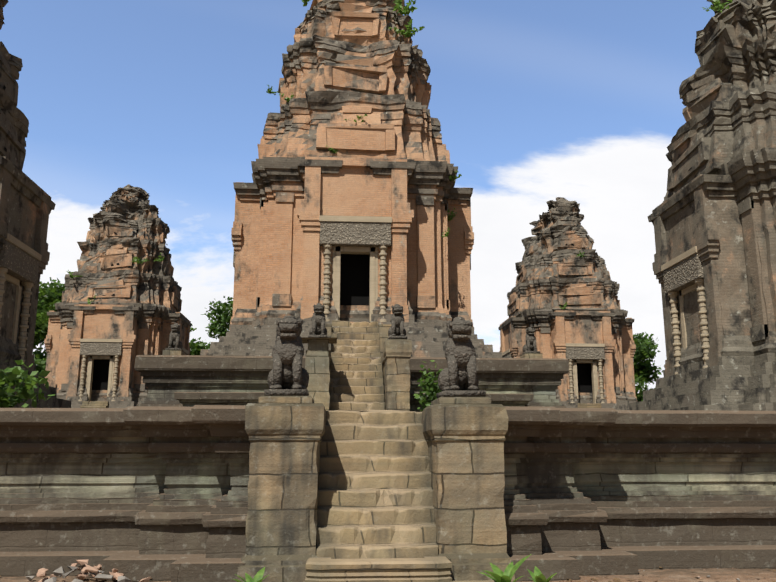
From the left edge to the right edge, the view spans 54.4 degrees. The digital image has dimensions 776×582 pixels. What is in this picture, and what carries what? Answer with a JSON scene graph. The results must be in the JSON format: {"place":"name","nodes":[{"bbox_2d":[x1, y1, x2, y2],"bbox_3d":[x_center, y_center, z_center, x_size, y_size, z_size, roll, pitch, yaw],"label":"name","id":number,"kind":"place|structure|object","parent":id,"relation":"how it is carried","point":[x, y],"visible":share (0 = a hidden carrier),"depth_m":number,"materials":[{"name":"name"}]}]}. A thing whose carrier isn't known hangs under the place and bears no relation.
{"place":"outdoors","nodes":[
{"label":"outdoors","id":0,"kind":"place"},
{"bbox_2d":[0,0,28,155],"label":"tower tiers","id":1,"kind":"object","parent":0,"point":[21,120],"visible":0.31,"depth_m":20.34,"materials":[{"name":"brown stone"}]},
{"bbox_2d":[0,240,38,284],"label":"tower front lintels","id":2,"kind":"object","parent":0,"point":[19,264],"visible":0.81,"depth_m":18.45,"materials":[{"name":"stone"}]},
{"bbox_2d":[0,233,41,369],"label":"door frame","id":3,"kind":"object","parent":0,"point":[25,303],"depth_m":18.91,"materials":[{"name":"stone"}]},
{"bbox_2d":[0,156,70,407],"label":"tower porches","id":4,"kind":"object","parent":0,"point":[25,187],"visible":0.29,"depth_m":18.57,"materials":[{"name":"grey stone"}]},
{"bbox_2d":[80,401,108,407],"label":"stone steps","id":5,"kind":"structure","parent":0,"point":[95,404],"depth_m":36.44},
{"bbox_2d":[55,302,173,403],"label":"tower","id":6,"kind":"structure","parent":0,"point":[153,315],"depth_m":38.39,"materials":[{"name":"stone"}]},
{"bbox_2d":[47,306,191,407],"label":"tower porches","id":7,"kind":"object","parent":6,"relation":"attached to","point":[169,320],"visible":0.1,"depth_m":37.85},
{"bbox_2d":[62,184,181,312],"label":"tower tiers","id":8,"kind":"object","parent":6,"relation":"on","point":[150,282],"visible":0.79,"depth_m":40.02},
{"bbox_2d":[92,196,169,389],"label":"tower recesses","id":9,"kind":"object","parent":6,"relation":"in","point":[100,374],"visible":0.27,"depth_m":37.81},
{"bbox_2d":[78,339,188,400],"bbox_3d":[-14.406,4.616,40.299,6.858,3.158,6.858,1,-12,-4],"label":"door frame","id":10,"kind":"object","parent":6,"relation":"attached to","point":[112,370],"depth_m":37.16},
{"bbox_2d":[79,342,187,355],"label":"tower lintels","id":11,"kind":"object","parent":6,"relation":"attached to","point":[100,348],"visible":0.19,"depth_m":37.22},
{"bbox_2d":[213,157,492,357],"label":"central tower","id":12,"kind":"structure","parent":0,"point":[271,176],"depth_m":26.69,"materials":[{"name":"stone"}]},
{"bbox_2d":[234,215,391,321],"bbox_3d":[-1.400,0.235,29.640,9.120,3.740,9.120,1,-12,-4],"label":"door frame","id":13,"kind":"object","parent":12,"relation":"attached to","point":[338,251],"depth_m":25.44,"materials":[{"name":"beige stone"}]},
{"bbox_2d":[200,159,501,357],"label":"central tower porches","id":14,"kind":"object","parent":12,"relation":"attached to","point":[424,344],"visible":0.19,"depth_m":27.41,"materials":[{"name":"brown stone"}]},
{"bbox_2d":[233,222,470,269],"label":"central tower lintels","id":15,"kind":"object","parent":12,"relation":"attached to","point":[362,234],"visible":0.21,"depth_m":25.50,"materials":[{"name":"grey stone"}]},
{"bbox_2d":[262,0,445,160],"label":"central tower tiers","id":16,"kind":"object","parent":12,"relation":"on","point":[290,129],"visible":0.52,"depth_m":28.73,"materials":[{"name":"brown stone"}]},
{"bbox_2d":[340,254,369,305],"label":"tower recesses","id":17,"kind":"object","parent":12,"relation":"in","point":[354,277],"visible":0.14,"depth_m":26.26,"materials":[{"name":"black"}]},
{"bbox_2d":[0,0,714,392],"label":"sky","id":18,"kind":"structure","parent":0,"point":[535,103],"materials":[{"name":"blue"}]},
{"bbox_2d":[0,568,775,581],"bbox_3d":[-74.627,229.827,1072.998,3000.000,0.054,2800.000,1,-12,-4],"label":"ground","id":19,"kind":"structure","parent":0,"point":[722,574],"depth_m":10.51,"materials":[{"name":"brown soil"}]},
{"bbox_2d":[33,334,45,349],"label":"tree","id":20,"kind":"object","parent":19,"relation":"on","point":[35,347],"depth_m":65.45,"materials":[{"name":"green plant"}]},
{"bbox_2d":[33,290,61,373],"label":"tree","id":21,"kind":"object","parent":19,"relation":"on","point":[42,323],"visible":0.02,"depth_m":57.17,"materials":[{"name":"green plant"}]},
{"bbox_2d":[34,277,65,361],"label":"tree","id":22,"kind":"object","parent":19,"relation":"on","point":[46,292],"visible":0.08,"depth_m":58.54,"materials":[{"name":"green plant"}]},
{"bbox_2d":[189,322,228,354],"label":"tree","id":23,"kind":"object","parent":19,"relation":"on","point":[196,347],"visible":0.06,"depth_m":72.66,"materials":[{"name":"green plant"}]},
{"bbox_2d":[200,296,232,329],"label":"tree","id":24,"kind":"object","parent":19,"relation":"on","point":[222,311],"visible":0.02,"depth_m":69.06,"materials":[{"name":"green plant"}]},
{"bbox_2d":[237,403,514,581],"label":"piers","id":25,"kind":"structure","parent":19,"relation":"on","point":[466,453],"depth_m":10.35,"materials":[{"name":"stone"}]},
{"bbox_2d":[162,350,542,404],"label":"lion pedestals","id":26,"kind":"object","parent":25,"relation":"on","point":[309,399],"visible":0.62,"depth_m":10.85,"materials":[{"name":"stone"}]},
{"bbox_2d":[165,323,182,350],"bbox_3d":[-6.551,1.422,23.222,0.443,0.872,0.558,1,-12,-4],"label":"lion statue","id":27,"kind":"object","parent":26,"relation":"on","point":[175,342],"visible":0.96,"depth_m":23.08,"materials":[{"name":"stone"}]},
{"bbox_2d":[264,315,308,395],"bbox_3d":[-1.485,0.976,11.240,0.623,1.236,0.792,1,-12,-4],"label":"lion","id":28,"kind":"object","parent":26,"relation":"on","point":[288,375],"visible":0.98,"depth_m":11.03,"materials":[{"name":"stone"}]},
{"bbox_2d":[436,316,485,397],"bbox_3d":[1.086,1.000,11.414,0.628,1.247,0.806,1,-12,-4],"label":"lion","id":29,"kind":"object","parent":26,"relation":"on","point":[457,377],"visible":1,"depth_m":11.20,"materials":[{"name":"stone"}]},
{"bbox_2d":[522,327,539,353],"bbox_3d":[4.521,1.586,23.967,0.445,0.885,0.550,1,-12,-4],"label":"lion statue","id":30,"kind":"object","parent":26,"relation":"on","point":[529,346],"visible":1,"depth_m":23.82,"materials":[{"name":"stone"}]},
{"bbox_2d":[316,410,437,558],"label":"front stairs","id":31,"kind":"structure","parent":19,"relation":"on","point":[375,495],"depth_m":10.93,"materials":[{"name":"stone"}]},
{"bbox_2d":[305,556,451,581],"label":"bottom steps","id":32,"kind":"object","parent":19,"relation":"on","point":[424,569],"visible":0.94,"depth_m":9.67,"materials":[{"name":"stone"}]},
{"bbox_2d":[25,564,739,581],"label":"rubble stones","id":33,"kind":"object","parent":19,"relation":"on","point":[60,571],"visible":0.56,"depth_m":9.97,"materials":[{"name":"stone"}]},
{"bbox_2d":[36,559,732,581],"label":"rubble bricks","id":34,"kind":"object","parent":19,"relation":"on","point":[85,569],"visible":0.75,"depth_m":10.13,"materials":[{"name":"orange brick"}]},
{"bbox_2d":[0,405,775,581],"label":"terrace wall","id":35,"kind":"structure","parent":19,"relation":"on","point":[139,493],"depth_m":11.31,"materials":[{"name":"stone"}]},
{"bbox_2d":[0,41,50,371],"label":"tower brick trim","id":36,"kind":"structure","parent":35,"relation":"on","point":[23,219],"depth_m":19.46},
{"bbox_2d":[44,189,190,400],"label":"tower brick trim","id":37,"kind":"structure","parent":35,"relation":"on","point":[104,322],"depth_m":38.10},
{"bbox_2d":[134,355,568,407],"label":"platform","id":38,"kind":"structure","parent":35,"relation":"on","point":[165,378],"depth_m":22.50,"materials":[{"name":"stone"}]},
{"bbox_2d":[230,0,473,326],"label":"central tower brick trim","id":39,"kind":"structure","parent":38,"relation":"on","point":[355,187],"depth_m":26.56,"materials":[{"name":"orange brick"}]},
{"bbox_2d":[174,392,533,410],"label":"lower platform terraces","id":40,"kind":"object","parent":35,"relation":"on","point":[188,399],"visible":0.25,"depth_m":21.34,"materials":[{"name":"stone"}]},
{"bbox_2d":[301,324,411,410],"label":"stair cheeks","id":41,"kind":"object","parent":35,"relation":"on","point":[395,355],"visible":0.65,"depth_m":20.46,"materials":[{"name":"beige stone"}]},
{"bbox_2d":[308,303,327,337],"bbox_3d":[-1.935,0.848,21.002,0.529,1.040,0.668,1,-12,-4],"label":"lion","id":42,"kind":"object","parent":41,"relation":"on","point":[318,329],"visible":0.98,"depth_m":20.82},
{"bbox_2d":[388,304,406,338],"bbox_3d":[0.266,0.874,21.146,0.525,1.037,0.673,1,-12,-4],"label":"lion","id":43,"kind":"object","parent":41,"relation":"on","point":[396,330],"visible":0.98,"depth_m":20.97},
{"bbox_2d":[329,320,384,410],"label":"stairs","id":44,"kind":"structure","parent":35,"relation":"on","point":[356,378],"depth_m":22.18,"materials":[{"name":"stone"}]},
{"bbox_2d":[0,0,731,410],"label":"plants","id":45,"kind":"object","parent":35,"relation":"on","point":[16,376],"visible":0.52,"depth_m":20.02,"materials":[{"name":"green plant"}]},
{"bbox_2d":[498,312,637,409],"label":"tower porches","id":46,"kind":"object","parent":35,"relation":"on","point":[520,324],"visible":0.15,"depth_m":40.45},
{"bbox_2d":[502,343,604,403],"bbox_3d":[9.937,4.963,41.931,6.858,3.158,6.858,1,-12,-4],"label":"door frame","id":47,"kind":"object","parent":46,"relation":"attached to","point":[573,381],"depth_m":38.80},
{"bbox_2d":[502,347,604,359],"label":"tower lintels","id":48,"kind":"object","parent":46,"relation":"attached to","point":[584,353],"visible":0.27,"depth_m":38.85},
{"bbox_2d":[629,174,754,410],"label":"tower porches","id":49,"kind":"object","parent":35,"relation":"on","point":[694,384],"visible":0.42,"depth_m":18.41,"materials":[{"name":"grey stone"}]},
{"bbox_2d":[663,253,703,293],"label":"tower front lintels","id":50,"kind":"object","parent":49,"relation":"attached to","point":[684,274],"visible":0.25,"depth_m":19.61,"materials":[{"name":"grey stone"}]},
{"bbox_2d":[661,246,709,373],"bbox_3d":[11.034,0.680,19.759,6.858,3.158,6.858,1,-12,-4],"label":"door frame","id":51,"kind":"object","parent":49,"relation":"attached to","point":[698,286],"depth_m":19.85,"materials":[{"name":"beige stone"}]},
{"bbox_2d":[652,0,767,376],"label":"tower brick trim","id":52,"kind":"structure","parent":35,"relation":"on","point":[692,225],"depth_m":19.88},
{"bbox_2d":[0,567,775,581],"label":"leaf litter","id":53,"kind":"object","parent":19,"relation":"on","point":[616,579],"visible":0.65,"depth_m":10.11,"materials":[{"name":"brown plant"}]},
{"bbox_2d":[233,554,555,581],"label":"seedling plants","id":54,"kind":"object","parent":19,"relation":"on","point":[499,575],"visible":1,"depth_m":9.30,"materials":[{"name":"green plant"}]},
{"bbox_2d":[452,580,494,581],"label":"paving slabs","id":55,"kind":"structure","parent":19,"relation":"on","point":[476,581],"depth_m":9.76,"materials":[{"name":"stone"}]},
{"bbox_2d":[633,332,662,401],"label":"tree","id":56,"kind":"object","parent":19,"relation":"on","point":[644,369],"visible":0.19,"depth_m":69.87,"materials":[{"name":"green plant"}]},
{"bbox_2d":[511,243,592,392],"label":"tower recesses","id":57,"kind":"object","parent":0,"point":[584,375],"visible":0.27,"depth_m":39.46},
{"bbox_2d":[499,203,636,402],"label":"tower brick trim","id":58,"kind":"structure","parent":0,"point":[582,327],"depth_m":40.02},
{"bbox_2d":[517,308,628,409],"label":"pilasters","id":59,"kind":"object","parent":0,"point":[536,319],"depth_m":39.99,"materials":[{"name":"stone"}]},
{"bbox_2d":[507,197,619,316],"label":"tower tiers","id":60,"kind":"object","parent":59,"relation":"on","point":[543,285],"visible":0.67,"depth_m":41.34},
{"bbox_2d":[577,403,600,407],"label":"tower steps","id":61,"kind":"structure","parent":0,"point":[585,405],"depth_m":38.10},
{"bbox_2d":[714,147,775,410],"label":"tower","id":62,"kind":"structure","parent":0,"point":[752,173],"depth_m":17.72,"materials":[{"name":"stone"}]},
{"bbox_2d":[663,0,775,201],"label":"tower tiers","id":63,"kind":"object","parent":62,"relation":"on","point":[742,119],"visible":0.56,"depth_m":19.68,"materials":[{"name":"stone"}]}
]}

